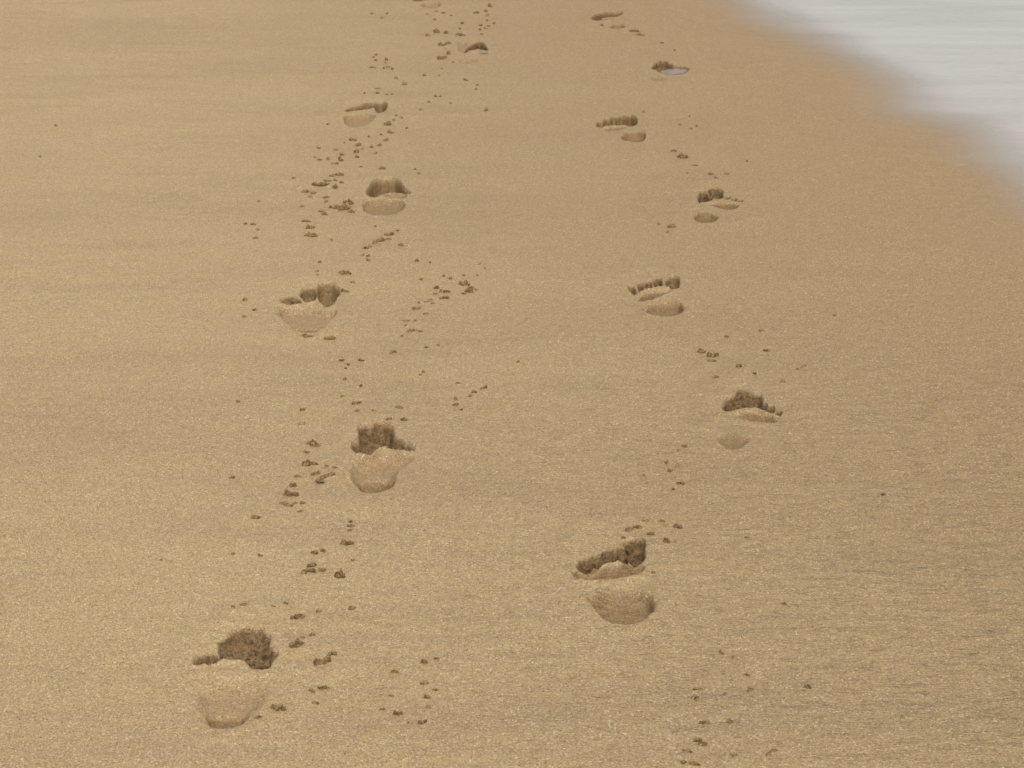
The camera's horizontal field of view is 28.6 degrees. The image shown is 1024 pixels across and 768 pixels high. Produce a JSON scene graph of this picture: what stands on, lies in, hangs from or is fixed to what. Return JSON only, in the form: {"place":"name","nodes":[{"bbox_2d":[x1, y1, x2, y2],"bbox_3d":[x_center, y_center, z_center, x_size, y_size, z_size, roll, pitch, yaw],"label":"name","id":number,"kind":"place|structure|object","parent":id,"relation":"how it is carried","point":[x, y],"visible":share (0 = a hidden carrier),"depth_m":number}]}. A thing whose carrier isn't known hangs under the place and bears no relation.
{"place":"outdoors","nodes":[
{"label":"outdoors","id":0,"kind":"place"},
{"bbox_2d":[0,0,1023,767],"bbox_3d":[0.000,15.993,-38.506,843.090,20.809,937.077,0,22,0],"label":"sand beach","id":1,"kind":"structure","parent":0,"point":[878,214],"depth_m":3.31},
{"bbox_2d":[193,625,277,730],"bbox_3d":[-0.342,0.376,2.458,0.104,0.046,0.256,0,22,0],"label":"footprint","id":2,"kind":"object","parent":1,"relation":"on","point":[226,701],"visible":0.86,"depth_m":2.44},
{"bbox_2d":[251,515,261,518],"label":"sand clump","id":3,"kind":"object","parent":1,"relation":"on","point":[255,517],"visible":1,"depth_m":2.86},
{"bbox_2d":[271,703,286,710],"bbox_3d":[-0.277,0.383,2.376,0.022,0.010,0.011,8,23,19],"label":"sand clump","id":4,"kind":"object","parent":1,"relation":"on","point":[278,707],"visible":1,"depth_m":2.37},
{"bbox_2d":[283,490,298,496],"bbox_3d":[-0.323,0.162,2.933,0.024,0.013,0.010,5,23,13],"label":"sand clump","id":5,"kind":"object","parent":1,"relation":"on","point":[289,493],"visible":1,"depth_m":2.93},
{"bbox_2d":[289,638,303,647],"bbox_3d":[-0.271,0.326,2.517,0.020,0.013,0.013,-8,23,-19],"label":"sand clump","id":6,"kind":"object","parent":1,"relation":"on","point":[297,643],"visible":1,"depth_m":2.51},
{"bbox_2d":[290,614,304,619],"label":"sand clump","id":7,"kind":"object","parent":1,"relation":"on","point":[298,616],"visible":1,"depth_m":2.58},
{"bbox_2d":[302,459,311,465],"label":"sand clump","id":8,"kind":"object","parent":1,"relation":"on","point":[307,462],"visible":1,"depth_m":3.03},
{"bbox_2d":[301,568,313,574],"bbox_3d":[-0.276,0.253,2.707,0.021,0.009,0.012,-9,24,-20],"label":"sand clump","id":9,"kind":"object","parent":1,"relation":"on","point":[307,570],"visible":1,"depth_m":2.70},
{"bbox_2d":[302,333,313,337],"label":"sand clump","id":10,"kind":"object","parent":1,"relation":"on","point":[305,335],"visible":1,"depth_m":3.54},
{"bbox_2d":[279,280,339,332],"bbox_3d":[-0.375,-0.129,3.696,0.108,0.035,0.282,0,22,0],"label":"footprint","id":11,"kind":"object","parent":1,"relation":"on","point":[305,320],"visible":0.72,"depth_m":3.68},
{"bbox_2d":[304,232,317,236],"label":"sand clump","id":12,"kind":"object","parent":1,"relation":"on","point":[308,234],"visible":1,"depth_m":4.08},
{"bbox_2d":[307,562,316,566],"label":"sand clump","id":13,"kind":"object","parent":1,"relation":"on","point":[312,564],"visible":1,"depth_m":2.72},
{"bbox_2d":[307,439,320,446],"bbox_3d":[-0.306,0.092,3.103,0.013,0.013,0.029,-20,29,-40],"label":"sand clump","id":14,"kind":"object","parent":1,"relation":"on","point":[312,442],"visible":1,"depth_m":3.10},
{"bbox_2d":[315,478,324,482],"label":"sand clump","id":15,"kind":"object","parent":1,"relation":"on","point":[317,480],"visible":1,"depth_m":2.97},
{"bbox_2d":[313,656,330,664],"bbox_3d":[-0.234,0.344,2.482,0.025,0.013,0.011,-9,24,-21],"label":"sand clump","id":16,"kind":"object","parent":1,"relation":"on","point":[324,661],"visible":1,"depth_m":2.48},
{"bbox_2d":[317,182,328,185],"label":"sand clump","id":17,"kind":"object","parent":1,"relation":"on","point":[322,183],"visible":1,"depth_m":4.41},
{"bbox_2d":[317,685,329,689],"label":"sand clump","id":18,"kind":"object","parent":1,"relation":"on","point":[323,687],"visible":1,"depth_m":2.42},
{"bbox_2d":[323,336,335,339],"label":"sand clump","id":19,"kind":"object","parent":1,"relation":"on","point":[329,338],"visible":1,"depth_m":3.53},
{"bbox_2d":[327,651,336,655],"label":"sand clump","id":20,"kind":"object","parent":1,"relation":"on","point":[334,653],"visible":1,"depth_m":2.50},
{"bbox_2d":[334,569,344,577],"bbox_3d":[-0.231,0.256,2.693,0.016,0.017,0.011,1,22,1],"label":"sand clump","id":21,"kind":"object","parent":1,"relation":"on","point":[338,574],"visible":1,"depth_m":2.69},
{"bbox_2d":[333,204,350,210],"bbox_3d":[-0.360,-0.375,4.257,0.038,0.014,0.030,-4,22,-11],"label":"sand clump","id":22,"kind":"object","parent":1,"relation":"on","point":[342,207],"visible":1,"depth_m":4.25},
{"bbox_2d":[338,270,351,274],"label":"sand clump","id":23,"kind":"object","parent":1,"relation":"on","point":[342,272],"visible":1,"depth_m":3.86},
{"bbox_2d":[340,539,353,544],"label":"sand clump","id":24,"kind":"object","parent":1,"relation":"on","point":[345,542],"visible":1,"depth_m":2.78},
{"bbox_2d":[344,100,386,126],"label":"footprint","id":25,"kind":"object","parent":1,"relation":"on","point":[358,120],"visible":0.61,"depth_m":5.01},
{"bbox_2d":[376,237,384,241],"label":"sand clump","id":26,"kind":"object","parent":1,"relation":"on","point":[381,239],"visible":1,"depth_m":4.04},
{"bbox_2d":[350,419,413,492],"bbox_3d":[-0.199,0.129,3.073,0.099,0.052,0.276,0,22,0],"label":"footprint","id":27,"kind":"object","parent":1,"relation":"on","point":[377,469],"visible":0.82,"depth_m":3.07},
{"bbox_2d":[362,177,409,214],"bbox_3d":[-0.270,-0.388,4.351,0.097,0.047,0.290,0,22,0],"label":"footprint","id":28,"kind":"object","parent":1,"relation":"on","point":[390,187],"visible":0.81,"depth_m":4.35},
{"bbox_2d":[392,710,403,715],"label":"sand clump","id":29,"kind":"object","parent":1,"relation":"on","point":[395,712],"visible":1,"depth_m":2.37},
{"bbox_2d":[417,719,426,723],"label":"sand clump","id":30,"kind":"object","parent":1,"relation":"on","point":[422,722],"visible":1,"depth_m":2.35},
{"bbox_2d":[420,659,427,663],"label":"sand clump","id":31,"kind":"object","parent":1,"relation":"on","point":[423,661],"visible":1,"depth_m":2.48},
{"bbox_2d":[413,0,440,8],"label":"footprint","id":32,"kind":"object","parent":1,"relation":"on","point":[431,4],"visible":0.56,"depth_m":6.31},
{"bbox_2d":[437,55,446,59],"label":"sand clump","id":33,"kind":"object","parent":1,"relation":"on","point":[440,57],"visible":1,"depth_m":5.57},
{"bbox_2d":[439,289,450,292],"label":"sand clump","id":34,"kind":"object","parent":1,"relation":"on","point":[444,291],"visible":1,"depth_m":3.76},
{"bbox_2d":[458,280,469,285],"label":"sand clump","id":35,"kind":"object","parent":1,"relation":"on","point":[463,283],"visible":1,"depth_m":3.80},
{"bbox_2d":[464,288,472,292],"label":"sand clump","id":36,"kind":"object","parent":1,"relation":"on","point":[468,290],"visible":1,"depth_m":3.76},
{"bbox_2d":[456,40,486,63],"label":"footprint","id":37,"kind":"object","parent":1,"relation":"on","point":[462,46],"visible":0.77,"depth_m":5.72},
{"bbox_2d":[594,12,624,28],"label":"footprint","id":38,"kind":"object","parent":1,"relation":"on","point":[614,26],"visible":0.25,"depth_m":6.15},
{"bbox_2d":[575,536,652,624],"bbox_3d":[0.135,0.277,2.695,0.101,0.043,0.254,0,22,0],"label":"footprint","id":39,"kind":"object","parent":1,"relation":"on","point":[625,604],"visible":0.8,"depth_m":2.67},
{"bbox_2d":[597,115,645,141],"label":"footprint","id":40,"kind":"object","parent":1,"relation":"on","point":[637,136],"visible":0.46,"depth_m":4.94},
{"bbox_2d":[633,525,641,528],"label":"sand clump","id":41,"kind":"object","parent":1,"relation":"on","point":[638,526],"visible":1,"depth_m":2.83},
{"bbox_2d":[629,275,682,315],"bbox_3d":[0.270,-0.154,3.745,0.098,0.028,0.228,0,22,0],"label":"footprint","id":42,"kind":"object","parent":1,"relation":"on","point":[671,307],"visible":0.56,"depth_m":3.74},
{"bbox_2d":[663,538,670,543],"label":"sand clump","id":43,"kind":"object","parent":1,"relation":"on","point":[666,540],"visible":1,"depth_m":2.79},
{"bbox_2d":[650,60,687,80],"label":"footprint","id":44,"kind":"object","parent":1,"relation":"on","point":[664,67],"visible":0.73,"depth_m":5.51},
{"bbox_2d":[673,524,682,528],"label":"sand clump","id":45,"kind":"object","parent":1,"relation":"on","point":[679,526],"visible":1,"depth_m":2.83},
{"bbox_2d":[677,153,688,157],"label":"sand clump","id":46,"kind":"object","parent":1,"relation":"on","point":[681,155],"visible":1,"depth_m":4.62},
{"bbox_2d":[682,749,692,752],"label":"sand clump","id":47,"kind":"object","parent":1,"relation":"on","point":[687,750],"visible":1,"depth_m":2.29},
{"bbox_2d":[688,761,701,765],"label":"sand clump","id":48,"kind":"object","parent":1,"relation":"on","point":[696,763],"visible":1,"depth_m":2.27},
{"bbox_2d":[691,695,698,700],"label":"sand clump","id":49,"kind":"object","parent":1,"relation":"on","point":[695,698],"visible":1,"depth_m":2.40},
{"bbox_2d":[693,737,701,741],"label":"sand clump","id":50,"kind":"object","parent":1,"relation":"on","point":[696,739],"visible":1,"depth_m":2.31},
{"bbox_2d":[697,348,705,352],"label":"sand clump","id":51,"kind":"object","parent":1,"relation":"on","point":[701,350],"visible":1,"depth_m":3.47},
{"bbox_2d":[698,741,706,745],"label":"sand clump","id":52,"kind":"object","parent":1,"relation":"on","point":[702,743],"visible":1,"depth_m":2.31},
{"bbox_2d":[699,720,710,724],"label":"sand clump","id":53,"kind":"object","parent":1,"relation":"on","point":[703,722],"visible":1,"depth_m":2.35},
{"bbox_2d":[706,352,718,357],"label":"sand clump","id":54,"kind":"object","parent":1,"relation":"on","point":[712,355],"visible":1,"depth_m":3.45},
{"bbox_2d":[694,186,737,222],"bbox_3d":[0.443,-0.373,4.289,0.098,0.029,0.271,3,22,7],"label":"footprint","id":55,"kind":"object","parent":1,"relation":"on","point":[708,217],"visible":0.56,"depth_m":4.29},
{"bbox_2d":[715,387,779,449],"bbox_3d":[0.379,0.077,3.206,0.096,0.053,0.263,4,22,9],"label":"footprint","id":56,"kind":"object","parent":1,"relation":"on","point":[733,439],"visible":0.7,"depth_m":3.22},
{"bbox_2d":[749,0,1023,176],"bbox_3d":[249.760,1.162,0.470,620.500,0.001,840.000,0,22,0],"label":"water","id":57,"kind":"structure","parent":0,"point":[962,61],"depth_m":5.72}
]}

